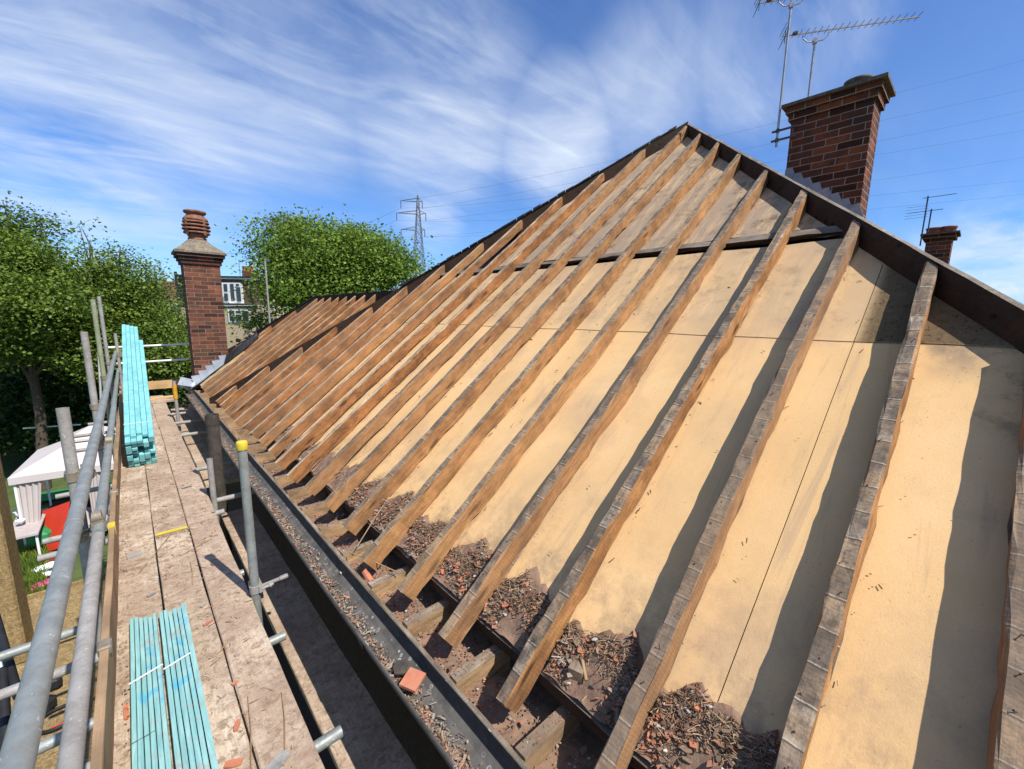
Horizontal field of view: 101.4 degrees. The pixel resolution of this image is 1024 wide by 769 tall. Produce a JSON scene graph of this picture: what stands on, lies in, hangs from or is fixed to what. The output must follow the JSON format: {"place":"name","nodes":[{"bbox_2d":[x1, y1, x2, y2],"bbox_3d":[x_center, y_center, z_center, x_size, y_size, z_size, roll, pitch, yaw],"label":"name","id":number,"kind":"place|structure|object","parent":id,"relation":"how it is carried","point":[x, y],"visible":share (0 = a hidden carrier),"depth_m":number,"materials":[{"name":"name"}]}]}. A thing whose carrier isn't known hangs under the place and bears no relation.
{"place":"outdoors","nodes":[
{"label":"outdoors","id":0,"kind":"place"},
{"bbox_2d":[0,457,33,664],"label":"rendered pier","id":1,"kind":"structure","parent":0,"point":[15,614],"depth_m":5.15,"materials":[{"name":"paint"}]},
{"bbox_2d":[0,365,183,581],"bbox_3d":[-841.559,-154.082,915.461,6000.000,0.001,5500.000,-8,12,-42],"label":"ground","id":2,"kind":"structure","parent":0,"point":[10,466],"depth_m":15.90,"materials":[{"name":"green plant"}]},
{"bbox_2d":[13,508,47,554],"bbox_3d":[-13.711,4.314,11.930,0.600,0.805,2.000,-8,12,-42],"label":"garden table","id":3,"kind":"object","parent":2,"relation":"on","point":[27,530],"visible":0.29,"depth_m":11.51,"materials":[{"name":"white plastic"}]},
{"bbox_2d":[18,543,48,594],"bbox_3d":[-12.503,4.728,10.941,3.444,0.300,0.611,9,12,41],"label":"ground cover","id":4,"kind":"object","parent":2,"relation":"on","point":[28,559],"visible":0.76,"depth_m":10.81,"materials":[{"name":"green plant"}]},
{"bbox_2d":[0,356,84,452],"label":"garden shrub","id":5,"kind":"object","parent":2,"relation":"on","point":[13,386],"visible":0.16,"depth_m":17.93,"materials":[{"name":"green plant"}]},
{"bbox_2d":[0,354,99,423],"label":"garden shrub","id":6,"kind":"object","parent":2,"relation":"on","point":[46,400],"visible":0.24,"depth_m":17.58,"materials":[{"name":"green plant"}]},
{"bbox_2d":[41,501,69,550],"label":"red board","id":7,"kind":"object","parent":2,"relation":"on","point":[55,520],"visible":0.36,"depth_m":12.27,"materials":[{"name":"plastic"}]},
{"bbox_2d":[10,572,105,768],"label":"extension","id":8,"kind":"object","parent":2,"relation":"on","point":[47,759],"depth_m":5.20,"materials":[{"name":"beige brick"}]},
{"bbox_2d":[0,394,117,461],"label":"garden shrub","id":9,"kind":"object","parent":2,"relation":"on","point":[19,435],"visible":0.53,"depth_m":17.34,"materials":[{"name":"green plant"}]},
{"bbox_2d":[7,425,115,547],"bbox_3d":[-13.501,2.841,13.700,3.120,3.150,3.120,-6,12,-37],"label":"garden gazebo","id":10,"kind":"object","parent":2,"relation":"on","point":[32,472],"visible":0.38,"depth_m":11.97,"materials":[{"name":"white fabric"}]},
{"bbox_2d":[0,190,137,490],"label":"broadleaf tree","id":11,"kind":"object","parent":2,"relation":"on","point":[26,283],"visible":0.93,"depth_m":14.80,"materials":[{"name":"green plant"}]},
{"bbox_2d":[5,211,189,470],"bbox_3d":[-16.131,-1.501,16.890,6.467,10.651,7.749,-8,12,-42],"label":"broadleaf tree","id":12,"kind":"object","parent":2,"relation":"on","point":[145,322],"visible":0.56,"depth_m":16.51,"materials":[{"name":"green plant"}]},
{"bbox_2d":[16,358,191,417],"bbox_3d":[-16.977,0.734,19.189,8.610,5.470,7.008,2,9,5],"label":"garden shrub","id":13,"kind":"object","parent":2,"relation":"on","point":[86,395],"visible":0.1,"depth_m":17.71,"materials":[{"name":"green plant"}]},
{"bbox_2d":[64,265,191,421],"bbox_3d":[-16.037,-1.167,19.193,6.148,9.238,7.149,-8,12,-42],"label":"broadleaf tree","id":14,"kind":"object","parent":2,"relation":"on","point":[187,369],"visible":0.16,"depth_m":19.28,"materials":[{"name":"green plant"}]},
{"bbox_2d":[221,266,286,348],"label":"terraced house","id":15,"kind":"structure","parent":2,"relation":"on","point":[228,284],"depth_m":46.18,"materials":[{"name":"beige brick"}]},
{"bbox_2d":[221,282,243,302],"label":"window","id":16,"kind":"structure","parent":15,"relation":"in","point":[226,287],"depth_m":46.06,"materials":[{"name":"white plastic"}]},
{"bbox_2d":[224,298,284,335],"bbox_3d":[-24.180,-4.241,40.764,9.051,8.156,7.898,2,9,5],"label":"tree","id":17,"kind":"object","parent":2,"relation":"on","point":[253,322],"visible":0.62,"depth_m":39.15,"materials":[{"name":"green plant"}]},
{"bbox_2d":[214,203,442,325],"bbox_3d":[-15.948,-7.991,37.939,17.837,16.737,18.674,-8,12,-42],"label":"broadleaf tree","id":18,"kind":"object","parent":2,"relation":"on","point":[349,258],"visible":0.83,"depth_m":35.14,"materials":[{"name":"green plant"}]},
{"bbox_2d":[396,195,425,275],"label":"electricity pylon","id":19,"kind":"object","parent":2,"relation":"on","point":[416,227],"visible":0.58,"depth_m":229.32,"materials":[{"name":"metal"}]},
{"bbox_2d":[206,236,879,768],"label":"house","id":20,"kind":"structure","parent":2,"relation":"on","point":[410,734],"depth_m":3.13,"materials":[{"name":"black wood"}]},
{"bbox_2d":[171,209,229,389],"bbox_3d":[-6.004,-1.426,8.202,0.804,3.747,0.820,-8,12,-42],"label":"brick chimney","id":21,"kind":"object","parent":20,"relation":"on","point":[198,257],"visible":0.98,"depth_m":8.00,"materials":[{"name":"brick"}]},
{"bbox_2d":[184,407,239,483],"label":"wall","id":22,"kind":"structure","parent":20,"relation":"attached to","point":[231,473],"depth_m":5.85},
{"bbox_2d":[261,321,424,436],"bbox_3d":[-2.292,-0.224,5.427,2.121,0.021,1.890,11,52,47],"label":"lining board","id":23,"kind":"object","parent":20,"relation":"attached to","point":[411,333],"visible":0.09,"depth_m":4.91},
{"bbox_2d":[316,290,396,301],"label":"ridge board","id":24,"kind":"object","parent":20,"relation":"attached to","point":[379,294],"visible":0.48,"depth_m":7.25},
{"bbox_2d":[201,298,317,389],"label":"roof rafter","id":25,"kind":"object","parent":24,"relation":"attached to","point":[246,354],"visible":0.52,"depth_m":8.14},
{"bbox_2d":[204,298,324,393],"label":"roof rafter","id":26,"kind":"object","parent":24,"relation":"attached to","point":[261,348],"visible":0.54,"depth_m":7.88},
{"bbox_2d":[208,297,331,396],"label":"roof rafter","id":27,"kind":"object","parent":24,"relation":"attached to","point":[269,347],"visible":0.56,"depth_m":7.59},
{"bbox_2d":[211,297,339,396],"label":"roof rafter","id":28,"kind":"object","parent":24,"relation":"attached to","point":[258,362],"visible":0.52,"depth_m":7.34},
{"bbox_2d":[244,296,347,377],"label":"roof rafter","id":29,"kind":"object","parent":24,"relation":"attached to","point":[301,335],"visible":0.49,"depth_m":7.18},
{"bbox_2d":[278,296,355,357],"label":"roof rafter","id":30,"kind":"object","parent":24,"relation":"attached to","point":[327,321],"visible":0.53,"depth_m":7.02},
{"bbox_2d":[258,243,483,446],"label":"roof rafter","id":31,"kind":"object","parent":20,"relation":"attached to","point":[309,401],"visible":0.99,"depth_m":5.08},
{"bbox_2d":[368,566,411,597],"bbox_3d":[-0.667,1.139,2.392,0.295,0.130,0.050,-8,12,-42],"label":"ceiling joist","id":32,"kind":"object","parent":20,"relation":"attached to","point":[382,586],"visible":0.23,"depth_m":2.34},
{"bbox_2d":[268,220,522,456],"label":"roof rafter","id":33,"kind":"object","parent":20,"relation":"attached to","point":[328,401],"visible":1,"depth_m":4.85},
{"bbox_2d":[275,197,562,469],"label":"roof rafter","id":34,"kind":"object","parent":20,"relation":"attached to","point":[308,438],"visible":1,"depth_m":4.56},
{"bbox_2d":[377,276,474,322],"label":"lining board","id":35,"kind":"object","parent":20,"relation":"attached to","point":[436,310],"visible":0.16,"depth_m":5.43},
{"bbox_2d":[402,599,454,637],"bbox_3d":[-0.402,1.187,2.103,0.295,0.130,0.050,-8,12,-42],"label":"ceiling joist","id":36,"kind":"object","parent":20,"relation":"attached to","point":[427,620],"visible":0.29,"depth_m":2.07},
{"bbox_2d":[226,423,631,768],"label":"eaves rubble bed","id":37,"kind":"object","parent":20,"relation":"on","point":[590,739],"visible":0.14,"depth_m":1.85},
{"bbox_2d":[312,324,550,499],"bbox_3d":[-0.895,0.043,3.912,2.026,0.019,1.890,11,52,47],"label":"lining board","id":38,"kind":"object","parent":20,"relation":"attached to","point":[413,435],"visible":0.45,"depth_m":3.56,"materials":[{"name":"wood"}]},
{"bbox_2d":[287,173,603,482],"bbox_3d":[-0.306,-1.039,4.724,0.084,0.138,5.374,11,52,47],"label":"roof rafter","id":39,"kind":"object","parent":20,"relation":"attached to","point":[325,446],"visible":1,"depth_m":4.30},
{"bbox_2d":[209,122,687,407],"bbox_3d":[-1.232,-1.563,6.206,7.172,4.207,0.040,1,9,3],"label":"hip board","id":40,"kind":"object","parent":20,"relation":"attached to","point":[573,193],"visible":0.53,"depth_m":6.06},
{"bbox_2d":[401,125,676,285],"bbox_3d":[0.292,-2.479,5.961,3.835,2.155,0.060,1,9,3],"label":"underlay strip","id":41,"kind":"object","parent":40,"relation":"on","point":[564,191],"visible":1,"depth_m":5.91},
{"bbox_2d":[248,418,655,768],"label":"wall plate","id":42,"kind":"object","parent":20,"relation":"on","point":[582,714],"depth_m":1.74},
{"bbox_2d":[220,366,269,408],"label":"roof rafter","id":43,"kind":"object","parent":42,"relation":"on","point":[244,389],"visible":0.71,"depth_m":6.38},
{"bbox_2d":[224,347,302,415],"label":"roof rafter","id":44,"kind":"object","parent":42,"relation":"on","point":[249,393],"visible":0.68,"depth_m":6.17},
{"bbox_2d":[229,327,337,419],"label":"roof rafter","id":45,"kind":"object","parent":42,"relation":"on","point":[286,371],"visible":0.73,"depth_m":5.99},
{"bbox_2d":[234,307,372,426],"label":"roof rafter","id":46,"kind":"object","parent":42,"relation":"on","point":[255,408],"visible":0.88,"depth_m":5.75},
{"bbox_2d":[243,286,407,431],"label":"roof rafter","id":47,"kind":"object","parent":42,"relation":"on","point":[254,421],"visible":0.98,"depth_m":5.55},
{"bbox_2d":[250,265,444,438],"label":"roof rafter","id":48,"kind":"object","parent":42,"relation":"on","point":[294,400],"visible":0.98,"depth_m":5.32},
{"bbox_2d":[258,411,778,768],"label":"rubble pile","id":49,"kind":"object","parent":42,"relation":"on","point":[511,628],"visible":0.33,"depth_m":1.54,"materials":[{"name":"gravel"}]},
{"bbox_2d":[267,416,780,768],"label":"rubble","id":50,"kind":"object","parent":49,"relation":"on","point":[660,746],"visible":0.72,"depth_m":1.53,"materials":[{"name":"gravel"}]},
{"bbox_2d":[304,149,645,496],"bbox_3d":[0.111,-1.171,4.546,0.079,0.134,5.847,11,52,47],"label":"roof rafter","id":51,"kind":"object","parent":20,"relation":"attached to","point":[316,484],"visible":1,"depth_m":4.05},
{"bbox_2d":[449,644,510,694],"bbox_3d":[-0.132,1.240,1.811,0.295,0.130,0.050,-8,12,-42],"label":"ceiling joist","id":52,"kind":"object","parent":20,"relation":"attached to","point":[479,669],"visible":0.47,"depth_m":1.78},
{"bbox_2d":[323,125,687,512],"bbox_3d":[0.533,-1.299,4.357,0.070,0.124,6.336,11,52,47],"label":"roof rafter","id":53,"kind":"object","parent":20,"relation":"attached to","point":[339,495],"visible":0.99,"depth_m":3.77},
{"bbox_2d":[342,133,701,535],"bbox_3d":[0.643,-1.059,3.958,0.077,0.133,5.823,11,52,47],"label":"roof rafter","id":54,"kind":"object","parent":20,"relation":"attached to","point":[388,485],"visible":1,"depth_m":3.38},
{"bbox_2d":[438,262,607,328],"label":"lining board","id":55,"kind":"object","parent":20,"relation":"attached to","point":[523,317],"visible":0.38,"depth_m":4.18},
{"bbox_2d":[360,140,722,570],"bbox_3d":[0.746,-0.807,3.542,0.079,0.137,5.348,11,52,47],"label":"roof rafter","id":56,"kind":"object","parent":20,"relation":"attached to","point":[389,538],"visible":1,"depth_m":3.00,"materials":[{"name":"wood"}]},
{"bbox_2d":[515,705,579,768],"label":"ceiling joist","id":57,"kind":"object","parent":20,"relation":"attached to","point":[531,755],"visible":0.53,"depth_m":1.49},
{"bbox_2d":[397,152,742,600],"bbox_3d":[0.863,-0.583,3.151,0.082,0.142,4.796,11,52,47],"label":"roof rafter","id":58,"kind":"object","parent":20,"relation":"attached to","point":[418,577],"visible":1,"depth_m":2.68,"materials":[{"name":"wood"}]},
{"bbox_2d":[498,137,704,266],"bbox_3d":[1.154,-2.378,5.375,2.026,0.018,2.925,11,52,47],"label":"lining board","id":59,"kind":"object","parent":20,"relation":"attached to","point":[624,236],"visible":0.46,"depth_m":4.95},
{"bbox_2d":[438,169,768,648],"bbox_3d":[0.975,-0.344,2.747,0.081,0.142,4.283,11,52,47],"label":"roof rafter","id":60,"kind":"object","parent":20,"relation":"attached to","point":[458,625],"visible":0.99,"depth_m":2.29,"materials":[{"name":"wood"}]},
{"bbox_2d":[411,329,853,701],"bbox_3d":[0.469,0.303,2.432,2.026,0.020,1.890,11,52,47],"label":"lining board","id":61,"kind":"object","parent":20,"relation":"attached to","point":[636,582],"visible":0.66,"depth_m":2.04,"materials":[{"name":"wood"}]},
{"bbox_2d":[440,226,842,277],"bbox_3d":[0.488,-1.315,4.524,5.204,0.063,0.108,11,52,47],"label":"cross batten","id":62,"kind":"object","parent":20,"relation":"attached to","point":[795,235],"visible":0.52,"depth_m":3.20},
{"bbox_2d":[496,188,809,712],"bbox_3d":[1.086,-0.113,2.338,0.074,0.131,3.764,11,52,47],"label":"roof rafter","id":63,"kind":"object","parent":20,"relation":"attached to","point":[536,653],"visible":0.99,"depth_m":1.93,"materials":[{"name":"wood"}]},
{"bbox_2d":[551,238,881,341],"bbox_3d":[1.306,-0.686,3.029,2.026,0.017,0.990,11,52,47],"label":"lining board","id":64,"kind":"object","parent":20,"relation":"attached to","point":[797,274],"visible":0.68,"depth_m":2.72,"materials":[{"name":"wood"}]},
{"bbox_2d":[617,147,826,251],"bbox_3d":[2.217,-1.955,3.931,1.808,0.017,2.376,11,52,47],"label":"lining board","id":65,"kind":"object","parent":20,"relation":"attached to","point":[768,212],"visible":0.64,"depth_m":3.74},
{"bbox_2d":[594,219,860,768],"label":"roof rafter","id":66,"kind":"object","parent":20,"relation":"attached to","point":[640,700],"visible":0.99,"depth_m":1.61,"materials":[{"name":"wood"}]},
{"bbox_2d":[781,72,895,217],"bbox_3d":[3.639,-2.166,4.892,0.635,2.338,0.940,-8,12,-42],"label":"brick chimney","id":67,"kind":"object","parent":20,"relation":"on","point":[831,149],"visible":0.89,"depth_m":4.61,"materials":[{"name":"brick"}]},
{"bbox_2d":[753,0,802,146],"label":"tv aerial","id":68,"kind":"object","parent":67,"relation":"attached to","point":[778,130],"visible":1,"depth_m":4.86,"materials":[{"name":"metal"}]},
{"bbox_2d":[778,12,920,96],"bbox_3d":[3.759,-3.538,4.766,1.309,1.089,0.260,3,10,15],"label":"tv aerial","id":69,"kind":"object","parent":67,"relation":"attached to","point":[813,42],"visible":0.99,"depth_m":4.78,"materials":[{"name":"metal"}]},
{"bbox_2d":[686,123,1023,353],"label":"hip board","id":70,"kind":"object","parent":20,"relation":"attached to","point":[995,312],"visible":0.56,"depth_m":2.23,"materials":[{"name":"wood"}]},
{"bbox_2d":[773,261,937,768],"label":"roof rafter","id":71,"kind":"object","parent":20,"relation":"attached to","point":[811,691],"visible":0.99,"depth_m":1.36,"materials":[{"name":"wood"}]},
{"bbox_2d":[718,342,1023,768],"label":"lining board","id":72,"kind":"object","parent":20,"relation":"attached to","point":[915,673],"visible":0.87,"depth_m":1.38,"materials":[{"name":"wood"}]},
{"bbox_2d":[854,257,1014,347],"bbox_3d":[2.082,-0.538,2.187,0.753,0.015,0.990,11,52,47],"label":"lining board","id":73,"kind":"object","parent":20,"relation":"attached to","point":[886,315],"visible":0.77,"depth_m":2.03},
{"bbox_2d":[987,383,1023,768],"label":"roof rafter","id":74,"kind":"object","parent":20,"relation":"attached to","point":[1006,740],"visible":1,"depth_m":1.06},
{"bbox_2d":[119,445,156,573],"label":"scaffold board","id":75,"kind":"object","parent":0,"point":[135,529],"visible":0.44,"depth_m":3.49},
{"bbox_2d":[109,416,121,543],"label":"toe board","id":76,"kind":"object","parent":75,"relation":"on","point":[115,503],"visible":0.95,"depth_m":3.91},
{"bbox_2d":[122,324,156,466],"bbox_3d":[-5.263,-0.055,5.877,0.255,1.482,3.738,-7,12,-40],"label":"batten bundle","id":77,"kind":"object","parent":75,"relation":"on","point":[139,437],"visible":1,"depth_m":5.11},
{"bbox_2d":[113,563,182,768],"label":"scaffold board","id":78,"kind":"object","parent":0,"point":[136,589],"visible":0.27,"depth_m":2.19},
{"bbox_2d":[90,527,119,768],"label":"toe board","id":79,"kind":"object","parent":78,"relation":"on","point":[102,751],"visible":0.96,"depth_m":1.81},
{"bbox_2d":[128,613,171,768],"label":"batten bundle","id":80,"kind":"object","parent":78,"relation":"on","point":[146,740],"visible":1,"depth_m":1.82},
{"bbox_2d":[159,424,217,528],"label":"scaffold board","id":81,"kind":"object","parent":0,"point":[180,465],"visible":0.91,"depth_m":4.33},
{"bbox_2d":[37,509,224,561],"bbox_3d":[-3.022,1.207,3.418,1.130,0.058,0.048,-8,12,-42],"label":"scaffold cross tube","id":82,"kind":"object","parent":81,"relation":"attached to","point":[47,556],"visible":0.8,"depth_m":3.08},
{"bbox_2d":[145,429,187,539],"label":"scaffold board","id":83,"kind":"object","parent":82,"relation":"on","point":[169,500],"visible":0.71,"depth_m":3.89,"materials":[{"name":"brown wood"}]},
{"bbox_2d":[145,404,257,768],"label":"path","id":84,"kind":"structure","parent":0,"point":[197,562],"depth_m":10.99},
{"bbox_2d":[55,407,104,664],"bbox_3d":[-2.278,3.208,2.631,0.134,6.275,0.134,-8,12,-42],"label":"scaffold pole","id":85,"kind":"object","parent":84,"relation":"on","point":[69,452],"visible":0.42,"depth_m":2.12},
{"bbox_2d":[0,351,116,768],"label":"scaffold pole","id":86,"kind":"object","parent":85,"relation":"attached to","point":[21,743],"visible":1,"depth_m":0.99,"materials":[{"name":"metal"}]},
{"bbox_2d":[80,332,110,521],"bbox_3d":[-3.709,2.787,4.159,0.134,6.575,0.134,-8,12,-42],"label":"scaffold pole","id":87,"kind":"object","parent":84,"relation":"on","point":[93,405],"visible":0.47,"depth_m":3.65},
{"bbox_2d":[80,368,119,538],"bbox_3d":[-4.845,0.210,5.053,0.129,0.129,8.150,-8,12,-42],"label":"scaffold pole","id":88,"kind":"object","parent":87,"relation":"attached to","point":[97,518],"visible":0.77,"depth_m":2.76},
{"bbox_2d":[56,531,104,768],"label":"scaffold pole","id":89,"kind":"object","parent":88,"relation":"attached to","point":[71,752],"visible":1,"depth_m":1.29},
{"bbox_2d":[90,299,114,461],"bbox_3d":[-5.188,2.350,5.736,0.134,6.890,0.134,-8,12,-42],"label":"scaffold pole","id":90,"kind":"object","parent":84,"relation":"on","point":[103,376],"visible":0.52,"depth_m":5.24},
{"bbox_2d":[97,296,117,427],"bbox_3d":[-6.499,2.058,7.150,0.134,6.975,0.134,-8,12,-42],"label":"scaffold pole","id":91,"kind":"object","parent":84,"relation":"on","point":[104,336],"visible":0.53,"depth_m":6.65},
{"bbox_2d":[172,381,195,553],"bbox_3d":[-5.484,2.734,7.204,0.060,5.650,0.060,-8,12,-42],"label":"scaffold pole","id":92,"kind":"object","parent":84,"relation":"on","point":[174,390],"visible":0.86,"depth_m":6.80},
{"bbox_2d":[170,408,227,487],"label":"scaffold board","id":93,"kind":"object","parent":92,"relation":"attached to","point":[196,445],"visible":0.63,"depth_m":6.21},
{"bbox_2d":[204,413,252,753],"bbox_3d":[-3.056,3.134,4.672,0.120,5.742,0.120,-8,12,-42],"label":"soil pipe","id":94,"kind":"object","parent":84,"relation":"on","point":[212,422],"visible":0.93,"depth_m":4.26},
{"bbox_2d":[236,440,287,624],"bbox_3d":[-1.561,3.288,2.969,0.212,6.028,0.120,-8,12,-42],"label":"scaffold pole","id":95,"kind":"object","parent":84,"relation":"on","point":[256,587],"visible":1,"depth_m":2.49,"materials":[{"name":"grey metal"}]},
{"bbox_2d":[156,531,256,768],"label":"scaffold board","id":96,"kind":"object","parent":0,"point":[229,743],"visible":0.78,"depth_m":2.17,"materials":[{"name":"wood"}]},
{"bbox_2d":[0,569,243,661],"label":"scaffold cross tube","id":97,"kind":"object","parent":96,"relation":"attached to","point":[24,648],"visible":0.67,"depth_m":2.30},
{"bbox_2d":[0,614,19,749],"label":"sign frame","id":98,"kind":"object","parent":97,"relation":"hanging from","point":[9,675],"visible":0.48,"depth_m":2.26,"materials":[{"name":"plastic"}]},
{"bbox_2d":[0,592,263,700],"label":"scaffold cross tube","id":99,"kind":"object","parent":96,"relation":"attached to","point":[12,690],"visible":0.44,"depth_m":2.07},
{"bbox_2d":[37,631,285,755],"bbox_3d":[-1.643,1.460,2.018,1.000,0.058,0.048,-8,12,-42],"label":"scaffold cross tube","id":100,"kind":"object","parent":96,"relation":"attached to","point":[49,743],"visible":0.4,"depth_m":1.76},
{"bbox_2d":[159,607,209,768],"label":"batten bundle","id":101,"kind":"object","parent":96,"relation":"on","point":[191,718],"visible":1,"depth_m":1.83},
{"bbox_2d":[181,602,218,768],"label":"loose batten","id":102,"kind":"object","parent":96,"relation":"on","point":[207,728],"visible":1,"depth_m":1.85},
{"bbox_2d":[189,519,324,768],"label":"scaffold board","id":103,"kind":"object","parent":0,"point":[267,747],"visible":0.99,"depth_m":2.07,"materials":[{"name":"wood"}]},
{"bbox_2d":[116,434,317,767],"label":"board litter","id":104,"kind":"object","parent":103,"relation":"on","point":[186,589],"visible":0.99,"depth_m":2.60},
{"bbox_2d":[221,508,415,768],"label":"scaffold board","id":105,"kind":"object","parent":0,"point":[334,691],"visible":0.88,"depth_m":2.44,"materials":[{"name":"wood"}]},
{"bbox_2d":[313,725,342,752],"bbox_3d":[-1.203,1.566,1.401,1.250,0.058,0.048,-8,12,-42],"label":"scaffold cross tube","id":106,"kind":"object","parent":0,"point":[328,739],"visible":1,"depth_m":1.77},
{"bbox_2d":[0,0,1023,306],"label":"sky","id":107,"kind":"structure","parent":0,"point":[131,115],"materials":[{"name":"blue"}]},
{"bbox_2d":[920,225,960,263],"bbox_3d":[8.478,-1.516,8.545,0.630,3.214,0.543,-8,12,-42],"label":"brick chimney","id":108,"kind":"object","parent":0,"point":[938,241],"visible":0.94,"depth_m":8.17,"materials":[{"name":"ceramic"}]},
{"bbox_3d":[0.669,1.392,0.942,0.295,0.130,0.050,-8,12,-42],"label":"ceiling joist","id":109,"kind":"object","parent":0,"visible":0},
{"bbox_2d":[189,389,530,768],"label":"fascia board","id":110,"kind":"object","parent":109,"relation":"attached to","point":[508,747],"visible":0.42,"depth_m":1.95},
{"bbox_2d":[183,389,523,768],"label":"gutter","id":111,"kind":"object","parent":110,"relation":"attached to","point":[488,749],"visible":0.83,"depth_m":1.98,"materials":[{"name":"plastic"}]},
{"bbox_2d":[187,395,483,768],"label":"gutter litter","id":112,"kind":"object","parent":111,"relation":"in","point":[454,753],"visible":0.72,"depth_m":1.96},
{"bbox_2d":[399,667,425,692],"bbox_3d":[-0.408,1.215,1.725,0.075,0.012,0.085,9,15,17],"label":"tile fragment","id":113,"kind":"object","parent":111,"relation":"in","point":[412,679],"visible":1,"depth_m":1.72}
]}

